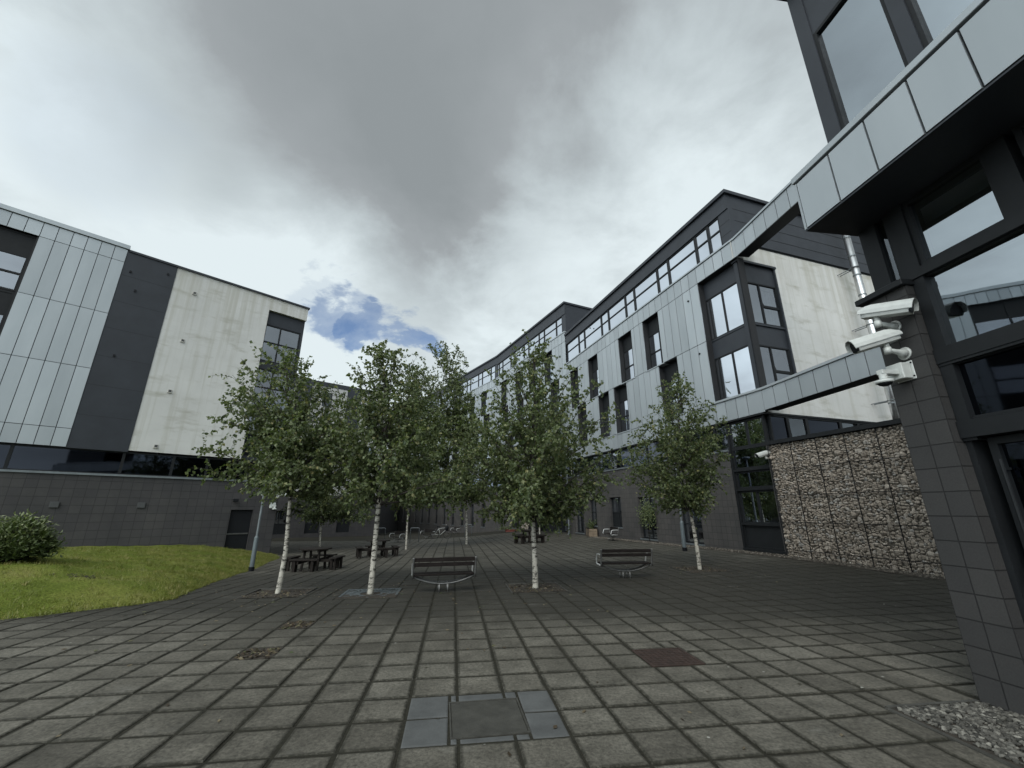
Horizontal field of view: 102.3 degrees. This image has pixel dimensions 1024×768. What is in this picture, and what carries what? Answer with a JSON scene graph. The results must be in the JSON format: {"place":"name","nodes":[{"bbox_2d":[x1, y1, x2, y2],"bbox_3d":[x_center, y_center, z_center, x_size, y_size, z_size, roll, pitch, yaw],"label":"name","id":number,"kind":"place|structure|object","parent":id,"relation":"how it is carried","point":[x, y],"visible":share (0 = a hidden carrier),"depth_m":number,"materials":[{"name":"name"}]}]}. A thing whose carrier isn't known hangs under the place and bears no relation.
{"place":"outdoors","nodes":[
{"label":"outdoors","id":0,"kind":"place"},
{"bbox_2d":[0,544,280,619],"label":"lawn","id":1,"kind":"structure","parent":0,"point":[57,589],"depth_m":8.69,"materials":[{"name":"green plant"}]},
{"bbox_2d":[0,508,67,562],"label":"shrub","id":2,"kind":"object","parent":1,"relation":"on","point":[21,538],"visible":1,"depth_m":9.47,"materials":[{"name":"green plant"}]},
{"bbox_2d":[0,0,827,458],"label":"sky","id":3,"kind":"structure","parent":0,"point":[411,174],"materials":[{"name":"grey"}]},
{"bbox_2d":[0,530,979,767],"bbox_3d":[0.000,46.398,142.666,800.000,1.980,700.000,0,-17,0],"label":"ground","id":4,"kind":"structure","parent":0,"point":[415,535],"depth_m":4.38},
{"bbox_2d":[0,203,309,552],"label":"residential block","id":5,"kind":"structure","parent":4,"relation":"on","point":[114,354],"depth_m":17.99,"materials":[{"name":"silver metal"}]},
{"bbox_2d":[0,443,12,468],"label":"strip window","id":6,"kind":"structure","parent":5,"relation":"in","point":[5,449],"depth_m":15.40,"materials":[{"name":"black glass"}]},
{"bbox_2d":[0,289,14,328],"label":"window","id":7,"kind":"structure","parent":5,"relation":"in","point":[6,296],"depth_m":16.17,"materials":[{"name":"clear glass"}]},
{"bbox_2d":[0,226,36,291],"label":"window","id":8,"kind":"structure","parent":5,"relation":"in","point":[16,247],"depth_m":16.59,"materials":[{"name":"clear glass"}]},
{"bbox_2d":[5,444,124,473],"bbox_3d":[-17.780,3.060,16.542,0.090,0.950,3.150,-16,-23,42],"label":"strip window","id":9,"kind":"structure","parent":5,"relation":"in","point":[21,457],"depth_m":16.44,"materials":[{"name":"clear glass"}]},
{"bbox_2d":[119,452,174,476],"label":"strip window","id":10,"kind":"structure","parent":5,"relation":"in","point":[132,463],"depth_m":18.17,"materials":[{"name":"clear glass"}]},
{"bbox_2d":[170,456,208,477],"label":"strip window","id":11,"kind":"structure","parent":5,"relation":"in","point":[181,464],"depth_m":19.17,"materials":[{"name":"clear glass"}]},
{"bbox_2d":[205,458,248,479],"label":"strip window","id":12,"kind":"structure","parent":5,"relation":"in","point":[215,463],"depth_m":20.06,"materials":[{"name":"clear glass"}]},
{"bbox_2d":[224,510,251,549],"bbox_3d":[-13.344,7.261,20.008,0.060,2.210,0.950,-16,-23,42],"label":"door","id":13,"kind":"structure","parent":5,"relation":"in","point":[239,521],"depth_m":20.06,"materials":[{"name":"black metal"}]},
{"bbox_2d":[242,416,284,456],"bbox_3d":[-13.079,2.806,21.767,0.090,2.140,1.860,-16,-23,42],"label":"bay window","id":14,"kind":"structure","parent":5,"relation":"in","point":[246,453],"depth_m":21.22,"materials":[{"name":"clear glass"}]},
{"bbox_2d":[251,368,292,410],"bbox_3d":[-13.079,0.339,22.524,0.090,2.140,1.860,-16,-23,42],"label":"bay window","id":15,"kind":"structure","parent":5,"relation":"in","point":[266,385],"depth_m":22.41,"materials":[{"name":"clear glass"}]},
{"bbox_2d":[260,324,300,367],"bbox_3d":[-13.079,-2.128,23.280,0.090,2.140,1.860,-16,-23,42],"label":"bay window","id":16,"kind":"structure","parent":5,"relation":"in","point":[280,337],"depth_m":23.24,"materials":[{"name":"clear glass"}]},
{"bbox_2d":[235,587,316,598],"bbox_3d":[-5.259,4.712,9.289,1.300,0.074,1.208,2,-17,-7],"label":"tree pit","id":17,"kind":"object","parent":4,"relation":"on","point":[270,592],"visible":0.94,"depth_m":9.29,"materials":[{"name":"soil"}]},
{"bbox_2d":[185,340,367,593],"bbox_3d":[-5.490,1.900,10.285,3.758,6.073,3.988,0,-17,0],"label":"birch tree","id":18,"kind":"object","parent":4,"relation":"on","point":[274,454],"visible":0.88,"depth_m":9.74,"materials":[{"name":"green plant"}]},
{"bbox_2d":[272,377,382,537],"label":"residential block","id":19,"kind":"structure","parent":4,"relation":"on","point":[302,530],"depth_m":43.67,"materials":[{"name":"grey"}]},
{"bbox_2d":[272,511,286,534],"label":"window","id":20,"kind":"structure","parent":19,"relation":"in","point":[280,521],"depth_m":40.27,"materials":[{"name":"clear glass"}]},
{"bbox_2d":[304,519,318,533],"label":"window","id":21,"kind":"structure","parent":19,"relation":"in","point":[307,525],"depth_m":41.88,"materials":[{"name":"black glass"}]},
{"bbox_2d":[336,511,350,532],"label":"window","id":22,"kind":"structure","parent":19,"relation":"in","point":[344,527],"depth_m":43.88,"materials":[{"name":"black glass"}]},
{"bbox_2d":[278,380,381,546],"bbox_3d":[-11.026,4.642,25.374,6.722,10.516,5.664,0,-17,0],"label":"birch tree","id":23,"kind":"object","parent":4,"relation":"on","point":[321,515],"visible":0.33,"depth_m":24.43,"materials":[{"name":"green plant"}]},
{"bbox_2d":[335,588,401,598],"bbox_3d":[-3.146,4.664,9.168,1.240,0.039,1.170,2,-17,-7],"label":"tree grate","id":24,"kind":"object","parent":4,"relation":"on","point":[378,593],"visible":0.92,"depth_m":9.14,"materials":[{"name":"metal"}]},
{"bbox_2d":[283,339,475,593],"bbox_3d":[-2.952,1.764,9.967,4.105,6.107,3.936,0,-17,0],"label":"birch tree","id":25,"kind":"object","parent":24,"relation":"on","point":[385,431],"visible":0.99,"depth_m":9.71,"materials":[{"name":"green plant"}]},
{"bbox_2d":[378,500,399,533],"bbox_3d":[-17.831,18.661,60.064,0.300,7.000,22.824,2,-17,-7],"label":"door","id":26,"kind":"structure","parent":4,"relation":"on","point":[388,522],"depth_m":58.02,"materials":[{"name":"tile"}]},
{"bbox_2d":[397,356,497,532],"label":"residential block","id":27,"kind":"structure","parent":4,"relation":"on","point":[430,519],"depth_m":51.54,"materials":[{"name":"silver metal"}]},
{"bbox_2d":[413,341,492,543],"bbox_3d":[-3.881,3.310,26.397,5.846,13.137,5.086,0,-17,0],"label":"birch tree","id":28,"kind":"object","parent":4,"relation":"on","point":[452,382],"visible":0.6,"depth_m":26.19,"materials":[{"name":"green plant"}]},
{"bbox_2d":[400,691,568,748],"bbox_3d":[-0.251,2.935,3.648,1.336,0.019,0.885,2,-17,-7],"label":"paving patch","id":29,"kind":"object","parent":4,"relation":"on","point":[425,733],"visible":1,"depth_m":3.55,"materials":[{"name":"grey concrete"}]},
{"bbox_2d":[449,697,530,739],"bbox_3d":[-0.220,2.944,3.618,0.654,0.052,0.655,3,-17,-9],"label":"access cover","id":30,"kind":"object","parent":29,"relation":"on","point":[486,718],"visible":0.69,"depth_m":3.59,"materials":[{"name":"concrete"}]},
{"bbox_2d":[505,582,567,592],"bbox_3d":[0.552,4.833,9.782,1.300,0.061,1.206,2,-17,-7],"label":"tree pit","id":31,"kind":"object","parent":4,"relation":"on","point":[528,588],"visible":0.97,"depth_m":9.77,"materials":[{"name":"gravel"}]},
{"bbox_2d":[440,329,627,588],"bbox_3d":[0.620,1.777,10.527,5.003,6.383,4.725,0,-17,0],"label":"birch tree","id":32,"kind":"object","parent":31,"relation":"in","point":[531,487],"visible":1,"depth_m":10.21,"materials":[{"name":"green plant"}]},
{"bbox_2d":[495,301,591,533],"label":"residential block","id":33,"kind":"structure","parent":4,"relation":"on","point":[557,323],"depth_m":37.89,"materials":[{"name":"silver metal"}]},
{"bbox_2d":[544,321,555,343],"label":"ribbon window","id":34,"kind":"structure","parent":33,"relation":"in","point":[550,331],"depth_m":37.87,"materials":[{"name":"clear glass"}]},
{"bbox_2d":[676,469,686,550],"bbox_3d":[7.172,5.023,17.674,0.340,4.090,0.340,0,-17,0],"label":"lamp post","id":35,"kind":"object","parent":4,"relation":"on","point":[684,547],"visible":0.39,"depth_m":17.24,"materials":[{"name":"black metal"}]},
{"bbox_2d":[564,181,891,554],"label":"residential block","id":36,"kind":"structure","parent":4,"relation":"on","point":[740,310],"depth_m":19.44,"materials":[{"name":"silver metal"}]},
{"bbox_2d":[567,336,578,361],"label":"ribbon window","id":37,"kind":"structure","parent":36,"relation":"in","point":[573,346],"depth_m":33.78,"materials":[{"name":"clear glass"}]},
{"bbox_2d":[575,504,584,533],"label":"window","id":38,"kind":"structure","parent":36,"relation":"in","point":[580,521],"depth_m":30.07,"materials":[{"name":"clear glass"}]},
{"bbox_2d":[584,316,601,348],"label":"ribbon window","id":39,"kind":"structure","parent":36,"relation":"in","point":[593,334],"depth_m":30.72,"materials":[{"name":"clear glass"}]},
{"bbox_2d":[591,499,597,526],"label":"window","id":40,"kind":"structure","parent":36,"relation":"in","point":[593,503],"depth_m":28.41,"materials":[{"name":"black glass"}]},
{"bbox_2d":[592,357,599,396],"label":"window","id":41,"kind":"structure","parent":36,"relation":"in","point":[594,362],"depth_m":30.22,"materials":[{"name":"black glass"}]},
{"bbox_2d":[601,310,608,335],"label":"ribbon window","id":42,"kind":"structure","parent":36,"relation":"in","point":[604,317],"depth_m":29.16,"materials":[{"name":"clear glass"}]},
{"bbox_2d":[602,394,611,436],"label":"window","id":43,"kind":"structure","parent":36,"relation":"in","point":[605,398],"depth_m":28.28,"materials":[{"name":"black glass"}]},
{"bbox_2d":[608,297,625,329],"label":"ribbon window","id":44,"kind":"structure","parent":36,"relation":"in","point":[617,313],"depth_m":27.72,"materials":[{"name":"clear glass"}]},
{"bbox_2d":[612,497,622,528],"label":"window","id":45,"kind":"structure","parent":36,"relation":"in","point":[616,501],"depth_m":25.76,"materials":[{"name":"black glass"}]},
{"bbox_2d":[618,386,629,431],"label":"window","id":46,"kind":"structure","parent":36,"relation":"in","point":[623,400],"depth_m":26.31,"materials":[{"name":"black glass"}]},
{"bbox_2d":[619,447,631,467],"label":"strip window","id":47,"kind":"structure","parent":36,"relation":"in","point":[626,454],"depth_m":25.35,"materials":[{"name":"clear glass"}]},
{"bbox_2d":[622,334,634,380],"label":"window","id":48,"kind":"structure","parent":36,"relation":"in","point":[627,342],"depth_m":26.34,"materials":[{"name":"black glass"}]},
{"bbox_2d":[624,289,634,317],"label":"ribbon window","id":49,"kind":"structure","parent":36,"relation":"in","point":[629,297],"depth_m":26.35,"materials":[{"name":"clear glass"}]},
{"bbox_2d":[633,269,658,310],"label":"ribbon window","id":50,"kind":"structure","parent":36,"relation":"in","point":[647,289],"depth_m":24.80,"materials":[{"name":"clear glass"}]},
{"bbox_2d":[635,492,657,539],"bbox_3d":[7.303,7.218,22.317,0.499,2.650,1.557,5,-18,-17],"label":"climbing plant","id":51,"kind":"object","parent":36,"relation":"attached to","point":[646,513],"visible":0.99,"depth_m":22.21,"materials":[{"name":"green plant"}]},
{"bbox_2d":[640,497,657,540],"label":"window","id":52,"kind":"structure","parent":36,"relation":"in","point":[653,532],"depth_m":22.64,"materials":[{"name":"black glass"}]},
{"bbox_2d":[647,316,662,367],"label":"window","id":53,"kind":"structure","parent":36,"relation":"in","point":[654,338],"depth_m":23.92,"materials":[{"name":"black glass"}]},
{"bbox_2d":[646,439,666,461],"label":"strip window","id":54,"kind":"structure","parent":36,"relation":"in","point":[652,444],"depth_m":22.79,"materials":[{"name":"clear glass"}]},
{"bbox_2d":[656,260,669,292],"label":"ribbon window","id":55,"kind":"structure","parent":36,"relation":"in","point":[662,272],"depth_m":23.36,"materials":[{"name":"clear glass"}]},
{"bbox_2d":[664,361,683,414],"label":"window","id":56,"kind":"structure","parent":36,"relation":"in","point":[669,370],"depth_m":22.23,"materials":[{"name":"black glass"}]},
{"bbox_2d":[667,237,697,283],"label":"ribbon window","id":57,"kind":"structure","parent":36,"relation":"in","point":[685,258],"depth_m":21.90,"materials":[{"name":"clear glass"}]},
{"bbox_2d":[681,506,704,545],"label":"window","id":58,"kind":"structure","parent":36,"relation":"in","point":[689,538],"depth_m":19.61,"materials":[{"name":"clear glass"}]},
{"bbox_2d":[694,227,710,262],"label":"ribbon window","id":59,"kind":"structure","parent":36,"relation":"in","point":[702,246],"depth_m":20.58,"materials":[{"name":"clear glass"}]},
{"bbox_2d":[706,217,722,253],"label":"ribbon window","id":60,"kind":"structure","parent":36,"relation":"in","point":[713,229],"depth_m":19.85,"materials":[{"name":"clear glass"}]},
{"bbox_2d":[714,424,728,450],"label":"strip window","id":61,"kind":"structure","parent":36,"relation":"in","point":[721,429],"depth_m":18.32,"materials":[{"name":"black glass"}]},
{"bbox_2d":[705,282,743,340],"bbox_3d":[9.895,-3.358,19.113,0.090,2.150,2.020,5,-18,-17],"label":"bay window","id":62,"kind":"structure","parent":36,"relation":"in","point":[724,312],"depth_m":19.15,"materials":[{"name":"clear glass"}]},
{"bbox_2d":[714,344,755,399],"bbox_3d":[9.895,-0.433,18.216,0.090,2.130,2.020,5,-18,-17],"label":"bay window","id":63,"kind":"structure","parent":36,"relation":"in","point":[734,373],"depth_m":18.27,"materials":[{"name":"clear glass"}]},
{"bbox_2d":[728,416,765,448],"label":"corner window","id":64,"kind":"structure","parent":36,"relation":"in","point":[748,432],"depth_m":17.11,"materials":[{"name":"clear glass"}]},
{"bbox_2d":[732,444,768,469],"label":"corner window","id":65,"kind":"structure","parent":36,"relation":"in","point":[744,458],"depth_m":16.93,"materials":[{"name":"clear glass"}]},
{"bbox_2d":[735,469,772,488],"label":"corner window","id":66,"kind":"structure","parent":36,"relation":"in","point":[761,478],"depth_m":16.59,"materials":[{"name":"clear glass"}]},
{"bbox_2d":[738,489,779,523],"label":"corner window","id":67,"kind":"structure","parent":36,"relation":"in","point":[757,506],"depth_m":16.27,"materials":[{"name":"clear glass"}]},
{"bbox_2d":[743,525,784,550],"bbox_3d":[9.776,5.933,15.936,0.090,0.860,1.760,5,-18,-17],"label":"panel","id":68,"kind":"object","parent":36,"relation":"in","point":[759,537],"depth_m":15.92,"materials":[{"name":"black metal"}]},
{"bbox_2d":[747,281,783,327],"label":"bay side window","id":69,"kind":"structure","parent":36,"relation":"in","point":[764,298],"depth_m":18.39,"materials":[{"name":"clear glass"}]},
{"bbox_2d":[759,344,793,384],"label":"bay side window","id":70,"kind":"structure","parent":36,"relation":"in","point":[777,363],"depth_m":17.57,"materials":[{"name":"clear glass"}]},
{"bbox_2d":[767,415,790,440],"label":"low window","id":71,"kind":"structure","parent":36,"relation":"in","point":[778,424],"depth_m":16.48,"materials":[{"name":"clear glass"}]},
{"bbox_2d":[787,416,808,436],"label":"low window","id":72,"kind":"structure","parent":36,"relation":"in","point":[805,426],"depth_m":16.92,"materials":[{"name":"black glass"}]},
{"bbox_2d":[806,418,841,433],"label":"low window","id":73,"kind":"structure","parent":36,"relation":"in","point":[815,425],"depth_m":17.26,"materials":[{"name":"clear glass"}]},
{"bbox_2d":[837,235,899,418],"bbox_3d":[16.431,-1.453,18.863,0.371,17.100,0.936,5,-18,-17],"label":"metal flue","id":74,"kind":"object","parent":36,"relation":"attached to","point":[854,268],"visible":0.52,"depth_m":19.44,"materials":[{"name":"metal"}]},
{"bbox_2d":[591,536,945,580],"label":"gravel","id":75,"kind":"structure","parent":4,"relation":"on","point":[919,574],"depth_m":14.09,"materials":[{"name":"grey gravel"}]},
{"bbox_2d":[764,418,943,575],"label":"gabion wall","id":76,"kind":"structure","parent":4,"relation":"on","point":[852,494],"depth_m":12.83,"materials":[{"name":"stone"}]},
{"bbox_2d":[779,0,1023,714],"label":"building","id":77,"kind":"structure","parent":4,"relation":"on","point":[910,174],"depth_m":4.22,"materials":[{"name":"metal"}]},
{"bbox_2d":[813,0,908,128],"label":"upper window","id":78,"kind":"structure","parent":77,"relation":"in","point":[859,47],"depth_m":5.59,"materials":[{"name":"clear glass"}]},
{"bbox_2d":[845,329,911,359],"bbox_3d":[4.175,-0.441,4.697,0.599,0.346,0.230,-2,-17,7],"label":"security camera","id":79,"kind":"object","parent":77,"relation":"attached to","point":[885,338],"visible":1,"depth_m":4.65,"materials":[{"name":"white metal"}]},
{"bbox_2d":[872,218,901,282],"bbox_3d":[4.641,-1.634,5.065,0.090,0.875,0.130,2,-17,-7],"label":"narrow window","id":80,"kind":"structure","parent":77,"relation":"in","point":[876,226],"depth_m":5.11,"materials":[{"name":"black glass"}]},
{"bbox_2d":[857,298,918,329],"bbox_3d":[4.359,-0.786,4.729,0.314,0.345,0.508,9,-19,-26],"label":"security camera","id":81,"kind":"object","parent":77,"relation":"attached to","point":[878,311],"visible":0.93,"depth_m":4.70,"materials":[{"name":"white metal"}]},
{"bbox_2d":[875,360,916,386],"bbox_3d":[4.263,-0.108,4.633,0.388,0.291,0.204,2,-17,-7],"label":"dome camera","id":82,"kind":"object","parent":77,"relation":"attached to","point":[899,372],"visible":1,"depth_m":4.60,"materials":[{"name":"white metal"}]},
{"bbox_2d":[904,0,973,48],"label":"upper window","id":83,"kind":"structure","parent":77,"relation":"in","point":[930,18],"depth_m":4.69,"materials":[{"name":"clear glass"}]},
{"bbox_2d":[901,149,1010,264],"bbox_3d":[4.734,-1.846,4.410,0.090,0.855,0.800,2,-17,-7],"label":"window","id":84,"kind":"structure","parent":77,"relation":"in","point":[967,201],"depth_m":4.39,"materials":[{"name":"clear glass"}]},
{"bbox_2d":[925,227,1023,344],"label":"fixed window","id":85,"kind":"structure","parent":77,"relation":"in","point":[981,291],"depth_m":4.14,"materials":[{"name":"clear glass"}]},
{"bbox_2d":[955,343,1023,418],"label":"lower window","id":86,"kind":"structure","parent":77,"relation":"in","point":[994,382],"depth_m":4.01,"materials":[{"name":"clear glass"}]},
{"bbox_2d":[986,433,1023,547],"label":"door leaf","id":87,"kind":"structure","parent":77,"relation":"in","point":[1009,448],"depth_m":3.91,"materials":[{"name":"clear glass"}]},
{"bbox_2d":[1011,121,1023,156],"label":"window","id":88,"kind":"structure","parent":77,"relation":"in","point":[1018,131],"depth_m":3.88,"materials":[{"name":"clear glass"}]},
{"bbox_2d":[893,702,1023,767],"bbox_3d":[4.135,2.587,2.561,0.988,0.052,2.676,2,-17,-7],"label":"gravel","id":89,"kind":"structure","parent":4,"relation":"on","point":[1010,732],"depth_m":3.47,"materials":[{"name":"grey gravel"}]},
{"bbox_2d":[885,699,1020,767],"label":"kerb","id":90,"kind":"structure","parent":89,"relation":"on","point":[890,708],"depth_m":3.48,"materials":[{"name":"concrete"}]},
{"bbox_2d":[0,531,1010,767],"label":"paving","id":91,"kind":"structure","parent":0,"point":[598,751],"depth_m":4.87,"materials":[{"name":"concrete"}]},
{"bbox_2d":[248,485,264,571],"bbox_3d":[-9.337,4.595,15.381,0.340,4.490,0.340,0,-17,0],"label":"lamp post","id":92,"kind":"object","parent":91,"relation":"on","point":[253,554],"visible":0.53,"depth_m":14.95,"materials":[{"name":"grey metal"}]},
{"bbox_2d":[231,647,282,659],"bbox_3d":[-3.219,3.416,5.230,0.488,0.047,0.453,2,-17,-7],"label":"planting gap","id":93,"kind":"object","parent":91,"relation":"on","point":[259,653],"visible":1,"depth_m":5.21,"materials":[{"name":"gravel"}]},
{"bbox_2d":[277,621,315,628],"bbox_3d":[-3.402,3.815,6.521,0.459,0.047,0.469,3,-17,-8],"label":"planting gap","id":94,"kind":"object","parent":91,"relation":"on","point":[296,625],"visible":1,"depth_m":6.50,"materials":[{"name":"gravel"}]},
{"bbox_2d":[281,547,344,572],"bbox_3d":[-7.074,6.258,14.745,1.860,0.722,1.860,1,-17,-2],"label":"picnic table","id":95,"kind":"object","parent":91,"relation":"on","point":[313,561],"visible":0.89,"depth_m":14.48,"materials":[{"name":"brown wood"}]},
{"bbox_2d":[355,539,399,557],"bbox_3d":[-6.146,7.518,18.850,1.860,0.722,1.860,7,-19,-23],"label":"picnic table","id":96,"kind":"object","parent":91,"relation":"on","point":[383,551],"visible":0.82,"depth_m":18.75,"materials":[{"name":"brown wood"}]},
{"bbox_2d":[379,362,476,549],"bbox_3d":[-4.920,3.791,23.527,5.821,10.652,4.669,0,-17,0],"label":"birch tree","id":97,"kind":"object","parent":91,"relation":"on","point":[434,447],"visible":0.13,"depth_m":23.52,"materials":[{"name":"green plant"}]},
{"bbox_2d":[411,556,476,592],"bbox_3d":[-1.565,4.368,9.437,1.448,0.799,0.511,4,-18,-14],"label":"bench","id":98,"kind":"object","parent":91,"relation":"on","point":[468,574],"visible":0.98,"depth_m":9.34,"materials":[{"name":"metal"}]},
{"bbox_2d":[512,529,545,543],"bbox_3d":[1.020,8.904,24.098,1.860,0.722,1.860,14,-22,-38],"label":"picnic table","id":99,"kind":"object","parent":91,"relation":"on","point":[522,537],"visible":0.78,"depth_m":23.70,"materials":[{"name":"brown wood"}]},
{"bbox_2d":[516,401,568,533],"bbox_3d":[3.301,6.215,32.587,6.726,10.862,5.915,0,-17,0],"label":"birch tree","id":100,"kind":"object","parent":91,"relation":"on","point":[542,409],"visible":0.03,"depth_m":32.85,"materials":[{"name":"green plant"}]},
{"bbox_2d":[585,519,597,536],"bbox_3d":[5.362,9.689,27.842,0.853,1.139,1.410,-1,-17,2],"label":"planter","id":101,"kind":"object","parent":91,"relation":"on","point":[591,532],"visible":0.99,"depth_m":27.17,"materials":[{"name":"brown wood"}]},
{"bbox_2d":[596,548,652,578],"bbox_3d":[3.043,4.867,11.149,1.448,0.799,0.511,2,-17,-6],"label":"bench","id":102,"kind":"object","parent":91,"relation":"on","point":[618,552],"visible":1,"depth_m":11.04,"materials":[{"name":"metal"}]},
{"bbox_2d":[631,647,705,666],"bbox_3d":[1.915,3.388,5.099,0.660,0.033,0.600,2,-17,-7],"label":"access cover","id":103,"kind":"object","parent":91,"relation":"on","point":[663,657],"visible":0.97,"depth_m":5.07,"materials":[{"name":"metal"}]},
{"bbox_2d":[669,566,730,572],"bbox_3d":[5.614,5.554,12.366,1.300,0.069,1.212,2,-17,-7],"label":"tree pit","id":104,"kind":"object","parent":91,"relation":"on","point":[691,569],"visible":0.94,"depth_m":12.30,"materials":[{"name":"gravel"}]},
{"bbox_2d":[608,372,733,569],"bbox_3d":[5.147,2.591,13.145,3.892,6.234,3.403,0,-17,0],"label":"birch tree","id":105,"kind":"object","parent":104,"relation":"on","point":[674,449],"visible":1,"depth_m":12.97,"materials":[{"name":"green plant"}]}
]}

